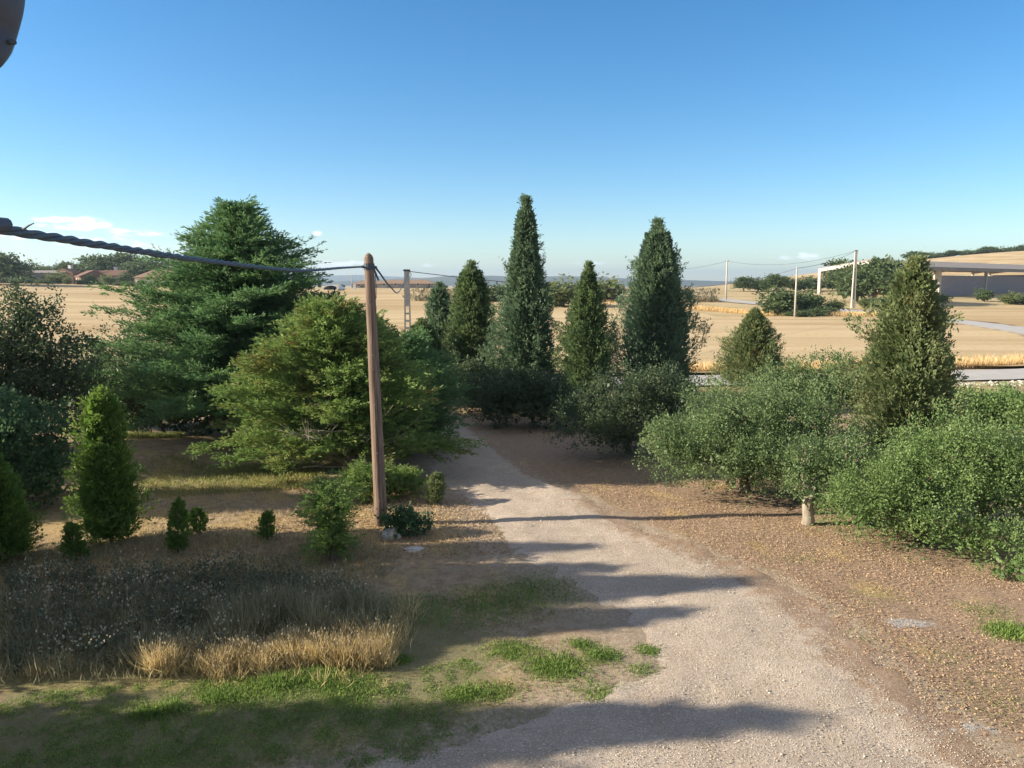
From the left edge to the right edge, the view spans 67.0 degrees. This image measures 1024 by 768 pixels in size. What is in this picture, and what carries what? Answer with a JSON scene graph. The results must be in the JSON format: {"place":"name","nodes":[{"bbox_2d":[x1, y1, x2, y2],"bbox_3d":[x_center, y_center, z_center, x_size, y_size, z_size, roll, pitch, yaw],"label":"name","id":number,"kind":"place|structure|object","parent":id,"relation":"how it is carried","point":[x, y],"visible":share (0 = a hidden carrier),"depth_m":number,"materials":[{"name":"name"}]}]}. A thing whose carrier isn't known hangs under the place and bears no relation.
{"place":"outdoors","nodes":[
{"label":"outdoors","id":0,"kind":"place"},
{"bbox_2d":[0,0,24,67],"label":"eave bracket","id":1,"kind":"object","parent":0,"point":[11,13],"visible":1,"depth_m":1.04,"materials":[{"name":"grey metal"}]},
{"bbox_2d":[126,430,185,437],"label":"bank grass","id":2,"kind":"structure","parent":0,"point":[158,434],"depth_m":25.91,"materials":[{"name":"green plant"}]},
{"bbox_2d":[0,527,404,589],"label":"rough grass","id":3,"kind":"structure","parent":0,"point":[137,538],"depth_m":15.52,"materials":[{"name":"plant"}]},
{"bbox_2d":[16,608,406,680],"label":"dry grass","id":4,"kind":"structure","parent":0,"point":[341,657],"depth_m":11.12,"materials":[{"name":"beige plant"}]},
{"bbox_2d":[131,454,326,498],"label":"verge grass","id":5,"kind":"structure","parent":0,"point":[255,470],"depth_m":21.56,"materials":[{"name":"green plant"}]},
{"bbox_2d":[134,590,429,686],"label":"stray grass","id":6,"kind":"structure","parent":0,"point":[395,623],"depth_m":11.72,"materials":[{"name":"plant"}]},
{"bbox_2d":[203,571,393,639],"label":"tall dry grass","id":7,"kind":"structure","parent":0,"point":[313,613],"depth_m":12.10,"materials":[{"name":"plant"}]},
{"bbox_2d":[0,649,612,767],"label":"green grass","id":8,"kind":"structure","parent":0,"point":[95,690],"depth_m":9.70,"materials":[{"name":"green plant"}]},
{"bbox_2d":[294,275,410,281],"bbox_3d":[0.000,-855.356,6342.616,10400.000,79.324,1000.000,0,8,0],"label":"hills","id":9,"kind":"structure","parent":0,"point":[345,277],"depth_m":6087.98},
{"bbox_2d":[0,284,1023,767],"bbox_3d":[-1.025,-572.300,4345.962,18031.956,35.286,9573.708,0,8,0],"label":"ground","id":10,"kind":"structure","parent":0,"point":[454,572],"depth_m":13.44,"materials":[{"name":"soil"}]},
{"bbox_2d":[0,453,47,565],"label":"young conifer","id":11,"kind":"object","parent":10,"relation":"on","point":[17,529],"visible":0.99,"depth_m":15.24,"materials":[{"name":"green plant"}]},
{"bbox_2d":[0,250,50,282],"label":"tree","id":12,"kind":"object","parent":10,"relation":"on","point":[17,267],"visible":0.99,"depth_m":221.20,"materials":[{"name":"green plant"}]},
{"bbox_2d":[0,381,84,508],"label":"bush","id":13,"kind":"object","parent":10,"relation":"on","point":[22,454],"visible":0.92,"depth_m":18.70,"materials":[{"name":"teal plant"}]},
{"bbox_2d":[25,270,65,283],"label":"barn","id":14,"kind":"structure","parent":10,"relation":"on","point":[43,272],"depth_m":249.63,"materials":[{"name":"white paint"}]},
{"bbox_2d":[43,268,71,283],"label":"tree","id":15,"kind":"object","parent":10,"relation":"on","point":[58,276],"visible":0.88,"depth_m":240.47,"materials":[{"name":"green plant"}]},
{"bbox_2d":[0,267,131,425],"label":"oak tree","id":16,"kind":"object","parent":10,"relation":"on","point":[28,360],"visible":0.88,"depth_m":23.72,"materials":[{"name":"green plant"}]},
{"bbox_2d":[59,265,82,283],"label":"house","id":17,"kind":"structure","parent":10,"relation":"on","point":[70,271],"depth_m":251.34,"materials":[{"name":"beige tile"}]},
{"bbox_2d":[52,520,96,564],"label":"conifer sapling","id":18,"kind":"object","parent":10,"relation":"on","point":[70,530],"visible":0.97,"depth_m":15.28,"materials":[{"name":"green plant"}]},
{"bbox_2d":[66,260,102,271],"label":"tree","id":19,"kind":"object","parent":10,"relation":"on","point":[83,268],"visible":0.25,"depth_m":258.78,"materials":[{"name":"green plant"}]},
{"bbox_2d":[73,270,109,284],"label":"house","id":20,"kind":"structure","parent":10,"relation":"on","point":[96,274],"depth_m":245.87,"materials":[{"name":"red tile"}]},
{"bbox_2d":[72,253,113,269],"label":"tree","id":21,"kind":"object","parent":10,"relation":"on","point":[82,259],"visible":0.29,"depth_m":277.25,"materials":[{"name":"green plant"}]},
{"bbox_2d":[40,312,167,428],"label":"oak tree","id":22,"kind":"object","parent":10,"relation":"on","point":[116,340],"visible":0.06,"depth_m":28.65,"materials":[{"name":"green plant"}]},
{"bbox_2d":[60,381,160,546],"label":"young conifer","id":23,"kind":"object","parent":10,"relation":"on","point":[108,501],"visible":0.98,"depth_m":15.93,"materials":[{"name":"green plant"}]},
{"bbox_2d":[96,267,132,284],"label":"house","id":24,"kind":"structure","parent":10,"relation":"on","point":[115,271],"depth_m":258.04,"materials":[{"name":"beige tile"}]},
{"bbox_2d":[84,252,145,269],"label":"tree","id":25,"kind":"object","parent":10,"relation":"on","point":[119,257],"visible":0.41,"depth_m":277.46,"materials":[{"name":"green plant"}]},
{"bbox_2d":[113,255,166,279],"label":"tree","id":26,"kind":"object","parent":10,"relation":"on","point":[129,266],"visible":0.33,"depth_m":267.29,"materials":[{"name":"green plant"}]},
{"bbox_2d":[131,260,169,274],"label":"tree","id":27,"kind":"object","parent":10,"relation":"on","point":[149,263],"visible":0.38,"depth_m":267.62,"materials":[{"name":"green plant"}]},
{"bbox_2d":[68,352,236,435],"bbox_3d":[-12.699,0.507,27.504,6.687,3.523,3.254,0,8,0],"label":"bush","id":28,"kind":"object","parent":10,"relation":"on","point":[132,405],"visible":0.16,"depth_m":27.12,"materials":[{"name":"green plant"}]},
{"bbox_2d":[132,266,187,286],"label":"house","id":29,"kind":"structure","parent":10,"relation":"on","point":[139,277],"depth_m":236.43,"materials":[{"name":"brown tile"}]},
{"bbox_2d":[163,496,193,552],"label":"conifer sapling","id":30,"kind":"object","parent":10,"relation":"on","point":[176,521],"visible":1,"depth_m":15.74,"materials":[{"name":"green plant"}]},
{"bbox_2d":[182,506,214,534],"bbox_3d":[-6.909,3.057,17.007,0.655,0.729,0.622,6,9,36],"label":"bush","id":31,"kind":"object","parent":10,"relation":"on","point":[196,512],"visible":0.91,"depth_m":16.98,"materials":[{"name":"green plant"}]},
{"bbox_2d":[53,194,344,433],"bbox_3d":[-10.135,-2.434,27.935,12.980,8.677,10.885,6,10,39],"label":"conifer tree","id":32,"kind":"object","parent":10,"relation":"on","point":[234,292],"visible":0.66,"depth_m":25.85,"materials":[{"name":"green plant"}]},
{"bbox_2d":[0,547,422,690],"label":"tall weeds","id":33,"kind":"object","parent":10,"relation":"on","point":[36,602],"visible":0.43,"depth_m":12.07,"materials":[{"name":"plant"}]},
{"bbox_2d":[0,546,381,653],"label":"thistle heads","id":34,"kind":"object","parent":33,"relation":"attached to","point":[104,577],"visible":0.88,"depth_m":12.82,"materials":[{"name":"plant"}]},
{"bbox_2d":[170,302,261,447],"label":"conifer tree","id":35,"kind":"object","parent":10,"relation":"on","point":[222,365],"visible":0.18,"depth_m":25.82,"materials":[{"name":"green plant"}]},
{"bbox_2d":[26,479,476,559],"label":"short dry grass","id":36,"kind":"structure","parent":10,"relation":"on","point":[268,499],"depth_m":17.75,"materials":[{"name":"beige plant"}]},
{"bbox_2d":[250,508,280,543],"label":"conifer sapling","id":37,"kind":"object","parent":10,"relation":"on","point":[267,519],"visible":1,"depth_m":16.58,"materials":[{"name":"green plant"}]},
{"bbox_2d":[138,493,509,563],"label":"fallen leaves","id":38,"kind":"object","parent":10,"relation":"on","point":[420,542],"visible":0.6,"depth_m":16.94,"materials":[{"name":"brown plant"}]},
{"bbox_2d":[283,469,368,565],"bbox_3d":[-3.682,2.678,15.399,1.744,1.941,1.690,0,8,0],"label":"bush","id":39,"kind":"object","parent":10,"relation":"on","point":[332,531],"visible":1,"depth_m":15.22,"materials":[{"name":"green plant"}]},
{"bbox_2d":[180,291,491,476],"bbox_3d":[-4.774,0.098,21.527,8.516,5.382,4.690,0,8,0],"label":"conifer tree","id":40,"kind":"object","parent":10,"relation":"on","point":[315,368],"visible":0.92,"depth_m":21.04,"materials":[{"name":"green plant"}]},
{"bbox_2d":[257,309,458,427],"bbox_3d":[-4.695,-0.057,24.942,6.118,4.809,5.376,0,8,0],"label":"conifer tree","id":41,"kind":"object","parent":10,"relation":"on","point":[390,327],"visible":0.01,"depth_m":24.27,"materials":[{"name":"green plant"}]},
{"bbox_2d":[327,453,409,505],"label":"conifer sapling","id":42,"kind":"object","parent":10,"relation":"on","point":[363,473],"visible":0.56,"depth_m":19.31,"materials":[{"name":"green plant"}]},
{"bbox_2d":[362,253,386,526],"bbox_3d":[-3.065,0.279,17.287,0.443,6.338,0.313,0,8,0],"label":"utility pole","id":43,"kind":"object","parent":10,"relation":"on","point":[378,467],"visible":0.99,"depth_m":17.19,"materials":[{"name":"brown wood"}]},
{"bbox_2d":[0,226,363,271],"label":"cable","id":44,"kind":"object","parent":43,"relation":"attached to","point":[43,236],"visible":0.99,"depth_m":4.48,"materials":[{"name":"black rubber"}]},
{"bbox_2d":[0,217,33,232],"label":"cable anchor","id":45,"kind":"object","parent":44,"relation":"attached to","point":[6,224],"visible":1,"depth_m":3.00,"materials":[{"name":"grey metal"}]},
{"bbox_2d":[381,527,400,539],"bbox_3d":[-2.640,3.274,16.861,0.490,0.349,0.408,0,8,0],"label":"rock","id":46,"kind":"object","parent":10,"relation":"on","point":[389,534],"visible":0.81,"depth_m":16.73,"materials":[{"name":"stone"}]},
{"bbox_2d":[374,501,435,538],"bbox_3d":[-2.369,3.003,16.976,1.389,0.936,1.043,-5,9,-36],"label":"bush","id":47,"kind":"object","parent":10,"relation":"on","point":[410,519],"visible":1,"depth_m":16.84,"materials":[{"name":"teal plant"}]},
{"bbox_2d":[377,280,435,287],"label":"house","id":48,"kind":"structure","parent":10,"relation":"on","point":[413,283],"depth_m":327.91,"materials":[{"name":"brown tile"}]},
{"bbox_2d":[386,461,427,501],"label":"conifer sapling","id":49,"kind":"object","parent":10,"relation":"on","point":[408,474],"visible":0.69,"depth_m":19.89,"materials":[{"name":"green plant"}]},
{"bbox_2d":[403,269,411,330],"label":"utility pole","id":50,"kind":"object","parent":10,"relation":"on","point":[407,291],"visible":0.47,"depth_m":44.60,"materials":[{"name":"concrete"}]},
{"bbox_2d":[402,317,454,401],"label":"cypress tree","id":51,"kind":"object","parent":10,"relation":"on","point":[436,342],"visible":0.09,"depth_m":34.82,"materials":[{"name":"green plant"}]},
{"bbox_2d":[383,324,480,456],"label":"conifer tree","id":52,"kind":"object","parent":10,"relation":"on","point":[417,346],"visible":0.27,"depth_m":24.15,"materials":[{"name":"green plant"}]},
{"bbox_2d":[420,470,447,503],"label":"conifer sapling","id":53,"kind":"object","parent":10,"relation":"on","point":[433,489],"visible":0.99,"depth_m":19.23,"materials":[{"name":"green plant"}]},
{"bbox_2d":[422,279,453,360],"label":"cypress tree","id":54,"kind":"object","parent":10,"relation":"on","point":[437,304],"visible":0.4,"depth_m":38.50,"materials":[{"name":"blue plant"}]},
{"bbox_2d":[436,259,501,400],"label":"cypress tree","id":55,"kind":"object","parent":10,"relation":"on","point":[470,309],"visible":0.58,"depth_m":35.34,"materials":[{"name":"green plant"}]},
{"bbox_2d":[442,349,518,416],"bbox_3d":[-1.262,-0.024,32.722,4.020,2.977,3.080,0,8,0],"label":"bush","id":56,"kind":"object","parent":10,"relation":"on","point":[468,366],"visible":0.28,"depth_m":32.48,"materials":[{"name":"green plant"}]},
{"bbox_2d":[487,281,506,301],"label":"tree","id":57,"kind":"object","parent":10,"relation":"on","point":[497,290],"visible":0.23,"depth_m":166.48,"materials":[{"name":"green plant"}]},
{"bbox_2d":[0,549,1023,767],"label":"green tufts","id":58,"kind":"object","parent":10,"relation":"on","point":[1013,631],"visible":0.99,"depth_m":10.72,"materials":[{"name":"green plant"}]},
{"bbox_2d":[472,193,564,405],"bbox_3d":[0.546,-3.499,33.938,3.869,9.580,3.794,3,8,23],"label":"cypress tree","id":59,"kind":"object","parent":10,"relation":"on","point":[525,313],"visible":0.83,"depth_m":33.24,"materials":[{"name":"green plant"}]},
{"bbox_2d":[461,362,599,432],"bbox_3d":[0.623,0.602,29.341,5.378,2.850,3.090,0,8,0],"label":"bush","id":60,"kind":"object","parent":10,"relation":"on","point":[520,393],"visible":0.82,"depth_m":28.90,"materials":[{"name":"green plant"}]},
{"bbox_2d":[543,273,578,306],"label":"tree","id":61,"kind":"object","parent":10,"relation":"on","point":[562,296],"visible":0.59,"depth_m":145.47,"materials":[{"name":"green plant"}]},
{"bbox_2d":[549,260,620,414],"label":"cypress tree","id":62,"kind":"object","parent":10,"relation":"on","point":[587,342],"visible":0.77,"depth_m":31.52,"materials":[{"name":"green plant"}]},
{"bbox_2d":[576,271,630,301],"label":"tree","id":63,"kind":"object","parent":10,"relation":"on","point":[610,293],"visible":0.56,"depth_m":162.57,"materials":[{"name":"green plant"}]},
{"bbox_2d":[541,331,704,458],"bbox_3d":[3.565,0.386,24.434,5.459,4.050,3.820,-2,8,-12],"label":"oak tree","id":64,"kind":"object","parent":10,"relation":"on","point":[604,422],"visible":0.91,"depth_m":24.15,"materials":[{"name":"green plant"}]},
{"bbox_2d":[607,215,713,402],"bbox_3d":[6.551,-3.355,35.848,4.893,8.809,4.843,-7,10,-41],"label":"cypress tree","id":65,"kind":"object","parent":10,"relation":"on","point":[657,311],"visible":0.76,"depth_m":35.12,"materials":[{"name":"green plant"}]},
{"bbox_2d":[606,299,877,316],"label":"field edge grass","id":66,"kind":"structure","parent":10,"relation":"on","point":[746,310],"depth_m":128.28,"materials":[{"name":"beige plant"}]},
{"bbox_2d":[729,275,757,291],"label":"tree","id":67,"kind":"object","parent":10,"relation":"on","point":[747,284],"visible":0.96,"depth_m":226.54,"materials":[{"name":"green plant"}]},
{"bbox_2d":[696,306,794,389],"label":"cypress tree","id":68,"kind":"object","parent":10,"relation":"on","point":[752,340],"visible":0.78,"depth_m":39.96,"materials":[{"name":"green plant"}]},
{"bbox_2d":[625,366,886,508],"bbox_3d":[6.129,1.301,20.205,6.374,3.392,4.857,0,8,0],"label":"oak tree","id":69,"kind":"object","parent":10,"relation":"on","point":[741,447],"visible":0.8,"depth_m":19.57,"materials":[{"name":"green plant"}]},
{"bbox_2d":[533,460,1023,767],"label":"fallen leaves","id":70,"kind":"object","parent":10,"relation":"on","point":[787,542],"visible":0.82,"depth_m":14.78,"materials":[{"name":"brown plant"}]},
{"bbox_2d":[758,273,799,290],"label":"tree","id":71,"kind":"object","parent":10,"relation":"on","point":[779,280],"visible":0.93,"depth_m":221.57,"materials":[{"name":"green plant"}]},
{"bbox_2d":[752,283,808,315],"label":"bush","id":72,"kind":"object","parent":10,"relation":"on","point":[777,302],"visible":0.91,"depth_m":121.54,"materials":[{"name":"green plant"}]},
{"bbox_2d":[780,309,815,316],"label":"bush","id":73,"kind":"object","parent":10,"relation":"on","point":[800,313],"visible":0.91,"depth_m":116.94,"materials":[{"name":"green plant"}]},
{"bbox_2d":[787,276,815,290],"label":"tree","id":74,"kind":"object","parent":10,"relation":"on","point":[803,284],"visible":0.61,"depth_m":228.32,"materials":[{"name":"green plant"}]},
{"bbox_2d":[746,344,870,433],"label":"oak tree","id":75,"kind":"object","parent":10,"relation":"on","point":[794,376],"visible":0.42,"depth_m":27.08,"materials":[{"name":"green plant"}]},
{"bbox_2d":[796,287,835,310],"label":"bush","id":76,"kind":"object","parent":10,"relation":"on","point":[814,300],"visible":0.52,"depth_m":126.07,"materials":[{"name":"green plant"}]},
{"bbox_2d":[804,275,829,290],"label":"tree","id":77,"kind":"object","parent":10,"relation":"on","point":[823,284],"visible":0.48,"depth_m":236.06,"materials":[{"name":"green plant"}]},
{"bbox_2d":[800,304,836,315],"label":"bush","id":78,"kind":"object","parent":10,"relation":"on","point":[819,310],"visible":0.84,"depth_m":118.95,"materials":[{"name":"green plant"}]},
{"bbox_2d":[822,270,844,289],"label":"tree","id":79,"kind":"object","parent":10,"relation":"on","point":[830,279],"visible":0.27,"depth_m":241.74,"materials":[{"name":"green plant"}]},
{"bbox_2d":[824,296,847,311],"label":"bush","id":80,"kind":"object","parent":10,"relation":"on","point":[838,305],"visible":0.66,"depth_m":128.64,"materials":[{"name":"green plant"}]},
{"bbox_2d":[817,257,863,278],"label":"tree","id":81,"kind":"object","parent":10,"relation":"on","point":[837,262],"visible":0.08,"depth_m":250.83,"materials":[{"name":"green plant"}]},
{"bbox_2d":[764,416,935,525],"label":"oak tree","id":82,"kind":"object","parent":10,"relation":"on","point":[809,459],"visible":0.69,"depth_m":17.58,"materials":[{"name":"green plant"}]},
{"bbox_2d":[829,261,871,301],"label":"tree","id":83,"kind":"object","parent":10,"relation":"on","point":[859,294],"visible":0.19,"depth_m":168.06,"materials":[{"name":"green plant"}]},
{"bbox_2d":[850,250,857,307],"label":"utility pole","id":84,"kind":"object","parent":10,"relation":"on","point":[855,272],"visible":0.88,"depth_m":143.59,"materials":[{"name":"concrete"}]},
{"bbox_2d":[688,350,1023,374],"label":"wheat edge","id":85,"kind":"object","parent":10,"relation":"on","point":[965,362],"visible":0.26,"depth_m":49.73,"materials":[{"name":"yellow plant"}]},
{"bbox_2d":[694,381,1023,421],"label":"verge straw","id":86,"kind":"object","parent":10,"relation":"on","point":[1017,383],"visible":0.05,"depth_m":39.56,"materials":[{"name":"beige plant"}]},
{"bbox_2d":[824,254,903,299],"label":"tree","id":87,"kind":"object","parent":10,"relation":"on","point":[861,283],"visible":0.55,"depth_m":160.94,"materials":[{"name":"green plant"}]},
{"bbox_2d":[860,259,904,297],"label":"tree","id":88,"kind":"object","parent":10,"relation":"on","point":[881,282],"visible":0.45,"depth_m":156.18,"materials":[{"name":"green plant"}]},
{"bbox_2d":[827,251,972,486],"bbox_3d":[10.816,-0.503,21.655,3.686,6.664,4.826,4,8,25],"label":"cypress tree","id":89,"kind":"object","parent":10,"relation":"on","point":[908,359],"visible":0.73,"depth_m":21.02,"materials":[{"name":"green plant"}]},
{"bbox_2d":[798,418,1023,573],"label":"oak tree","id":90,"kind":"object","parent":10,"relation":"on","point":[892,500],"visible":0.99,"depth_m":15.99,"materials":[{"name":"green plant"}]},
{"bbox_2d":[817,259,1023,296],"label":"open shed","id":91,"kind":"structure","parent":10,"relation":"on","point":[959,285],"depth_m":204.45,"materials":[{"name":"metal"}]},
{"bbox_2d":[875,393,1023,541],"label":"oak tree","id":92,"kind":"object","parent":10,"relation":"on","point":[1013,449],"visible":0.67,"depth_m":16.62,"materials":[{"name":"green plant"}]},
{"bbox_2d":[971,286,994,300],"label":"bush","id":93,"kind":"object","parent":10,"relation":"on","point":[985,294],"visible":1,"depth_m":170.05,"materials":[{"name":"green plant"}]},
{"bbox_2d":[948,380,1023,427],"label":"bush","id":94,"kind":"object","parent":10,"relation":"on","point":[1010,400],"visible":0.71,"depth_m":29.70,"materials":[{"name":"green plant"}]},
{"bbox_2d":[975,246,1003,252],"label":"tree","id":95,"kind":"object","parent":10,"relation":"on","point":[990,249],"visible":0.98,"depth_m":452.76,"materials":[{"name":"green plant"}]},
{"bbox_2d":[956,380,1023,387],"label":"verge stones","id":96,"kind":"object","parent":10,"relation":"on","point":[990,381],"visible":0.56,"depth_m":41.89,"materials":[{"name":"beige stone"}]},
{"bbox_2d":[969,547,1023,582],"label":"bush","id":97,"kind":"object","parent":10,"relation":"on","point":[1003,572],"visible":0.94,"depth_m":14.42,"materials":[{"name":"green plant"}]},
{"bbox_2d":[996,290,1023,304],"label":"bush","id":98,"kind":"object","parent":10,"relation":"on","point":[1005,297],"visible":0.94,"depth_m":158.40,"materials":[{"name":"green plant"}]},
{"bbox_2d":[0,283,1023,372],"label":"wheat field","id":99,"kind":"structure","parent":0,"point":[801,335],"depth_m":92.94,"materials":[{"name":"beige plant"}]},
{"bbox_2d":[402,287,720,301],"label":"scrub","id":100,"kind":"object","parent":99,"relation":"on","point":[421,296],"visible":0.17,"depth_m":180.70,"materials":[{"name":"plant"}]},
{"bbox_2d":[0,0,1023,281],"label":"sky","id":101,"kind":"structure","parent":0,"point":[406,134],"materials":[{"name":"blue"}]},
{"bbox_2d":[314,276,733,286],"bbox_3d":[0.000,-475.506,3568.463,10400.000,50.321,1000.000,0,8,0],"label":"hills","id":102,"kind":"structure","parent":0,"point":[448,281],"depth_m":3271.95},
{"bbox_2d":[53,368,1023,386],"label":"road","id":103,"kind":"structure","parent":0,"point":[992,374],"depth_m":45.03,"materials":[{"name":"grey asphalt"}]},
{"bbox_2d":[362,404,1023,767],"bbox_3d":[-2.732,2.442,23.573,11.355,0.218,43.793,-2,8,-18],"label":"driveway","id":104,"kind":"structure","parent":0,"point":[659,626],"depth_m":10.77,"materials":[{"name":"beige gravel"}]},
{"bbox_2d":[717,298,1023,366],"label":"road","id":105,"kind":"structure","parent":0,"point":[1013,329],"depth_m":98.81,"materials":[{"name":"grey asphalt"}]},
{"bbox_2d":[756,251,1023,280],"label":"hillside field","id":106,"kind":"structure","parent":0,"point":[1015,257],"depth_m":391.06,"materials":[{"name":"beige plant"}]},
{"bbox_2d":[844,307,1023,326],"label":"stubble field","id":107,"kind":"structure","parent":0,"point":[1012,316],"depth_m":124.28,"materials":[{"name":"beige plant"}]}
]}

